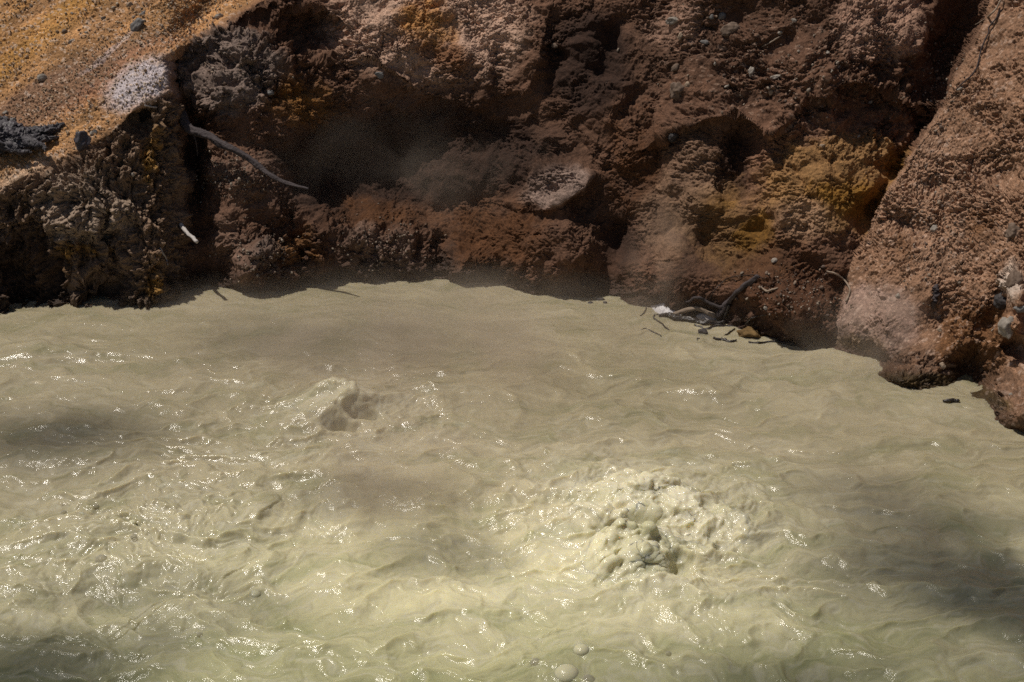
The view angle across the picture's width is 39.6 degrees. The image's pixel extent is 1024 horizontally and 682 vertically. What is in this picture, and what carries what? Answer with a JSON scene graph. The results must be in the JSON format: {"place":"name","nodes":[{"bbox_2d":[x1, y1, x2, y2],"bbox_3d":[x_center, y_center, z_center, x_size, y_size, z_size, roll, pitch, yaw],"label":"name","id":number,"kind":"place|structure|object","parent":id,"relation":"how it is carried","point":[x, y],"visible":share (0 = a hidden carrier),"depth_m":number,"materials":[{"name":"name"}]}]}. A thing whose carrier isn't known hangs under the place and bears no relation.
{"place":"outdoors","nodes":[
{"label":"outdoors","id":0,"kind":"place"},
{"bbox_2d":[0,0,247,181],"bbox_3d":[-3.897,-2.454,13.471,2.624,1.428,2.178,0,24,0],"label":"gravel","id":1,"kind":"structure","parent":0,"point":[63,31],"depth_m":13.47,"materials":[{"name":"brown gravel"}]},
{"bbox_2d":[0,0,255,314],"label":"hillside","id":2,"kind":"structure","parent":0,"point":[95,218],"depth_m":13.08,"materials":[{"name":"brown soil"}]},
{"bbox_2d":[0,116,64,154],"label":"rock","id":3,"kind":"object","parent":2,"relation":"on","point":[16,138],"visible":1,"depth_m":12.93,"materials":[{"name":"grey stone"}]},
{"bbox_2d":[37,74,46,81],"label":"stone","id":4,"kind":"object","parent":2,"relation":"on","point":[41,77],"visible":1,"depth_m":13.49,"materials":[{"name":"grey stone"}]},
{"bbox_2d":[73,131,90,151],"bbox_3d":[-3.907,-1.822,12.949,0.153,0.183,0.116,-12,27,-25],"label":"stone","id":5,"kind":"object","parent":2,"relation":"on","point":[82,139],"visible":1,"depth_m":12.92,"materials":[{"name":"grey stone"}]},
{"bbox_2d":[130,18,144,31],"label":"stone","id":6,"kind":"object","parent":2,"relation":"on","point":[136,24],"visible":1,"depth_m":13.52,"materials":[{"name":"grey stone"}]},
{"bbox_2d":[178,223,198,242],"bbox_3d":[-2.992,-1.004,13.104,0.056,0.073,0.504,-13,27,-26],"label":"broken stub","id":7,"kind":"object","parent":2,"relation":"on","point":[186,231],"visible":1,"depth_m":13.05,"materials":[{"name":"white wood"}]},
{"bbox_2d":[214,13,222,18],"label":"stone","id":8,"kind":"object","parent":2,"relation":"on","point":[218,15],"visible":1,"depth_m":13.96,"materials":[{"name":"beige stone"}]},
{"bbox_2d":[178,110,308,189],"bbox_3d":[-2.501,-1.761,13.083,1.460,0.571,0.136,13,27,26],"label":"dead branch","id":9,"kind":"object","parent":2,"relation":"on","point":[187,126],"visible":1,"depth_m":13.14,"materials":[{"name":"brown wood"}]},
{"bbox_2d":[0,279,1023,681],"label":"water","id":10,"kind":"structure","parent":0,"point":[430,523],"depth_m":9.82,"materials":[{"name":"beige liquid"}]},
{"bbox_2d":[251,590,260,596],"bbox_3d":[-1.594,1.574,8.815,0.079,0.057,0.079,0,24,0],"label":"bubble","id":11,"kind":"object","parent":10,"relation":"on","point":[255,593],"visible":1,"depth_m":8.79,"materials":[{"name":"beige liquid"}]},
{"bbox_2d":[294,377,378,423],"bbox_3d":[-1.367,0.446,11.080,0.669,0.300,0.606,0,24,0],"label":"mud splash","id":12,"kind":"object","parent":10,"relation":"on","point":[335,399],"visible":0.99,"depth_m":10.99,"materials":[{"name":"beige soil"}]},
{"bbox_2d":[554,664,578,681],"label":"bubble","id":13,"kind":"object","parent":10,"relation":"on","point":[566,672],"visible":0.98,"depth_m":7.99,"materials":[{"name":"beige liquid"}]},
{"bbox_2d":[573,643,588,655],"bbox_3d":[0.402,1.787,8.212,0.099,0.072,0.099,0,24,0],"label":"bubble","id":14,"kind":"object","parent":10,"relation":"on","point":[581,649],"visible":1,"depth_m":8.18,"materials":[{"name":"beige liquid"}]},
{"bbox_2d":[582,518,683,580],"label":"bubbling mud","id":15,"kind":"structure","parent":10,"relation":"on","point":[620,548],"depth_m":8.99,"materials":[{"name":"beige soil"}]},
{"bbox_2d":[569,468,749,546],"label":"bubbling mud","id":16,"kind":"structure","parent":10,"relation":"on","point":[675,507],"depth_m":9.53,"materials":[{"name":"beige soil"}]},
{"bbox_2d":[653,314,668,329],"bbox_3d":[1.318,-0.166,12.666,0.071,0.028,0.387,-4,24,-8],"label":"dead twig","id":17,"kind":"object","parent":10,"relation":"on","point":[659,321],"visible":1,"depth_m":12.68,"materials":[{"name":"brown wood"}]},
{"bbox_2d":[650,303,681,314],"bbox_3d":[1.385,-0.340,12.990,0.271,0.090,0.757,-16,29,-32],"label":"foam","id":18,"kind":"object","parent":10,"relation":"on","point":[660,308],"visible":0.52,"depth_m":12.88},
{"bbox_2d":[658,312,724,324],"bbox_3d":[1.597,-0.193,12.696,0.601,0.065,0.105,9,25,19],"label":"driftwood","id":19,"kind":"object","parent":10,"relation":"on","point":[673,316],"visible":1,"depth_m":12.68,"materials":[{"name":"grey wood"}]},
{"bbox_2d":[673,306,715,317],"bbox_3d":[1.625,-0.260,12.740,0.423,0.116,0.064,6,25,14],"label":"driftwood","id":20,"kind":"object","parent":10,"relation":"on","point":[696,308],"visible":1,"depth_m":12.71,"materials":[{"name":"brown wood"}]},
{"bbox_2d":[698,328,707,333],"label":"stone","id":21,"kind":"object","parent":10,"relation":"on","point":[703,331],"visible":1,"depth_m":12.44,"materials":[{"name":"grey stone"}]},
{"bbox_2d":[696,313,716,320],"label":"stone","id":22,"kind":"object","parent":10,"relation":"on","point":[701,316],"visible":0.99,"depth_m":12.72,"materials":[{"name":"grey stone"}]},
{"bbox_2d":[694,324,733,328],"bbox_3d":[1.929,-0.124,12.578,0.638,0.040,0.106,2,24,4],"label":"driftwood","id":23,"kind":"object","parent":10,"relation":"on","point":[712,326],"visible":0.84,"depth_m":12.59,"materials":[{"name":"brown wood"}]},
{"bbox_2d":[713,337,736,341],"bbox_3d":[1.843,-0.007,12.322,0.206,0.038,0.052,6,25,13],"label":"driftwood","id":24,"kind":"object","parent":10,"relation":"on","point":[723,339],"visible":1,"depth_m":12.32,"materials":[{"name":"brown wood"}]},
{"bbox_2d":[736,326,760,337],"bbox_3d":[2.060,-0.052,12.390,0.221,0.132,0.128,4,24,9],"label":"rock","id":25,"kind":"object","parent":10,"relation":"in","point":[748,331],"visible":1,"depth_m":12.36,"materials":[{"name":"brown stone"}]},
{"bbox_2d":[748,340,806,349],"bbox_3d":[2.289,0.020,12.231,0.503,0.038,0.085,8,25,18],"label":"driftwood","id":26,"kind":"object","parent":10,"relation":"on","point":[778,342],"visible":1,"depth_m":12.25,"materials":[{"name":"brown wood"}]},
{"bbox_2d":[943,398,959,401],"bbox_3d":[3.440,0.464,11.138,0.132,0.036,0.040,0,24,0],"label":"driftwood","id":27,"kind":"object","parent":10,"relation":"on","point":[951,400],"visible":1,"depth_m":11.13,"materials":[{"name":"brown wood"}]},
{"bbox_2d":[171,0,988,347],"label":"cliff","id":28,"kind":"structure","parent":0,"point":[501,142],"depth_m":13.31,"materials":[{"name":"brown stone"}]},
{"bbox_2d":[267,90,273,95],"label":"stone","id":29,"kind":"object","parent":28,"relation":"on","point":[270,92],"visible":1,"depth_m":13.45,"materials":[{"name":"grey stone"}]},
{"bbox_2d":[375,72,383,78],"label":"stone","id":30,"kind":"object","parent":28,"relation":"on","point":[379,75],"visible":1,"depth_m":13.65,"materials":[{"name":"grey stone"}]},
{"bbox_2d":[146,4,1004,341],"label":"pebbles","id":31,"kind":"object","parent":28,"relation":"on","point":[376,248],"visible":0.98,"depth_m":13.04,"materials":[{"name":"stone"}]},
{"bbox_2d":[665,17,677,24],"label":"stone","id":32,"kind":"object","parent":28,"relation":"on","point":[671,20],"visible":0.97,"depth_m":13.20,"materials":[{"name":"grey stone"}]},
{"bbox_2d":[668,133,678,142],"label":"stone","id":33,"kind":"object","parent":28,"relation":"on","point":[672,137],"visible":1,"depth_m":12.96,"materials":[{"name":"grey stone"}]},
{"bbox_2d":[671,64,678,70],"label":"stone","id":34,"kind":"object","parent":28,"relation":"on","point":[674,67],"visible":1,"depth_m":13.11,"materials":[{"name":"brown stone"}]},
{"bbox_2d":[670,82,684,100],"bbox_3d":[1.520,-2.286,13.044,0.133,0.190,0.128,-5,24,-11],"label":"stone","id":35,"kind":"object","parent":28,"relation":"on","point":[676,89],"visible":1,"depth_m":13.01,"materials":[{"name":"beige stone"}]},
{"bbox_2d":[677,32,682,40],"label":"stone","id":36,"kind":"object","parent":28,"relation":"on","point":[680,36],"visible":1,"depth_m":13.09,"materials":[{"name":"beige stone"}]},
{"bbox_2d":[700,40,708,43],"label":"stone","id":37,"kind":"object","parent":28,"relation":"on","point":[704,41],"visible":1,"depth_m":13.00,"materials":[{"name":"grey stone"}]},
{"bbox_2d":[684,274,759,318],"bbox_3d":[1.859,-0.425,12.527,0.713,0.522,0.137,15,28,31],"label":"driftwood","id":38,"kind":"object","parent":28,"relation":"on","point":[724,308],"visible":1,"depth_m":12.57,"materials":[{"name":"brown wood"}]},
{"bbox_2d":[718,12,725,19],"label":"stone","id":39,"kind":"object","parent":28,"relation":"on","point":[722,15],"visible":1,"depth_m":12.98,"materials":[{"name":"grey stone"}]},
{"bbox_2d":[720,22,740,35],"bbox_3d":[1.983,-2.818,12.867,0.200,0.138,0.086,0,24,0],"label":"stone","id":40,"kind":"object","parent":28,"relation":"on","point":[730,28],"visible":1,"depth_m":12.84,"materials":[{"name":"stone"}]},
{"bbox_2d":[708,274,763,300],"bbox_3d":[1.986,-0.464,12.439,0.554,0.362,0.111,21,31,38],"label":"thin root","id":41,"kind":"object","parent":28,"relation":"attached to","point":[726,279],"visible":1,"depth_m":12.57,"materials":[{"name":"brown wood"}]},
{"bbox_2d":[748,67,754,76],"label":"stone","id":42,"kind":"object","parent":28,"relation":"on","point":[751,70],"visible":1,"depth_m":12.72,"materials":[{"name":"beige stone"}]},
{"bbox_2d":[744,315,766,324],"bbox_3d":[2.102,-0.182,12.352,0.059,0.220,0.319,-12,27,-24],"label":"dead twig","id":43,"kind":"object","parent":28,"relation":"on","point":[754,317],"visible":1,"depth_m":12.34,"materials":[{"name":"brown wood"}]},
{"bbox_2d":[761,286,777,291],"bbox_3d":[2.192,-0.441,12.145,0.155,0.048,0.049,12,27,24],"label":"dead twig","id":44,"kind":"object","parent":28,"relation":"on","point":[770,290],"visible":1,"depth_m":12.12,"materials":[{"name":"wood"}]},
{"bbox_2d":[762,35,781,46],"bbox_3d":[2.317,-2.674,12.684,0.178,0.123,0.021,6,25,13],"label":"dead twig","id":45,"kind":"object","parent":28,"relation":"on","point":[772,41],"visible":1,"depth_m":12.68,"materials":[{"name":"wood"}]},
{"bbox_2d":[770,74,780,79],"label":"stone","id":46,"kind":"object","parent":28,"relation":"on","point":[775,76],"visible":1,"depth_m":12.54,"materials":[{"name":"beige stone"}]},
{"bbox_2d":[829,0,1023,432],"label":"bank","id":47,"kind":"structure","parent":0,"point":[904,346],"depth_m":11.70,"materials":[{"name":"brown stone"}]},
{"bbox_2d":[826,271,850,301],"bbox_3d":[2.821,-0.481,12.197,0.124,0.213,0.254,-16,29,-32],"label":"thin root","id":48,"kind":"object","parent":47,"relation":"on","point":[848,285],"visible":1,"depth_m":12.18,"materials":[{"name":"brown wood"}]},
{"bbox_2d":[930,225,937,232],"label":"stone","id":49,"kind":"object","parent":47,"relation":"on","point":[933,228],"visible":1,"depth_m":11.82,"materials":[{"name":"grey stone"}]},
{"bbox_2d":[931,284,939,308],"bbox_3d":[3.468,-0.363,11.653,0.070,0.199,0.109,15,28,30],"label":"stone","id":50,"kind":"object","parent":47,"relation":"on","point":[936,293],"visible":1,"depth_m":11.63,"materials":[{"name":"grey stone"}]},
{"bbox_2d":[939,362,945,369],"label":"stone","id":51,"kind":"object","parent":47,"relation":"on","point":[942,365],"visible":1,"depth_m":11.48,"materials":[{"name":"beige stone"}]},
{"bbox_2d":[956,7,999,89],"bbox_3d":[3.943,-2.443,11.940,0.384,0.664,0.101,-12,27,-25],"label":"thin root","id":52,"kind":"object","parent":47,"relation":"on","point":[980,49],"visible":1,"depth_m":11.94,"materials":[{"name":"brown wood"}]},
{"bbox_2d":[975,0,1000,24],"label":"thin root","id":53,"kind":"object","parent":47,"relation":"on","point":[992,12],"visible":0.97,"depth_m":11.90,"materials":[{"name":"brown wood"}]},
{"bbox_2d":[993,292,1005,309],"bbox_3d":[3.909,-0.317,11.332,0.140,0.136,0.095,9,25,19],"label":"stone","id":54,"kind":"object","parent":47,"relation":"on","point":[999,301],"visible":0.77,"depth_m":11.31,"materials":[{"name":"grey stone"}]},
{"bbox_2d":[998,316,1013,338],"bbox_3d":[3.825,-0.114,10.969,0.147,0.174,0.099,13,27,27],"label":"stone","id":55,"kind":"object","parent":47,"relation":"on","point":[1004,328],"visible":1,"depth_m":10.95,"materials":[{"name":"grey stone"}]},
{"bbox_2d":[1005,222,1020,237],"bbox_3d":[3.998,-0.882,11.330,0.122,0.132,0.103,0,24,0],"label":"stone","id":56,"kind":"object","parent":47,"relation":"on","point":[1011,230],"visible":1,"depth_m":11.31,"materials":[{"name":"beige stone"}]},
{"bbox_2d":[1005,269,1023,292],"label":"stone","id":57,"kind":"object","parent":47,"relation":"on","point":[1015,276],"visible":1,"depth_m":11.02,"materials":[{"name":"brown stone"}]},
{"bbox_2d":[1013,306,1023,312],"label":"stone","id":58,"kind":"object","parent":47,"relation":"on","point":[1020,309],"visible":1,"depth_m":10.92,"materials":[{"name":"grey stone"}]}
]}

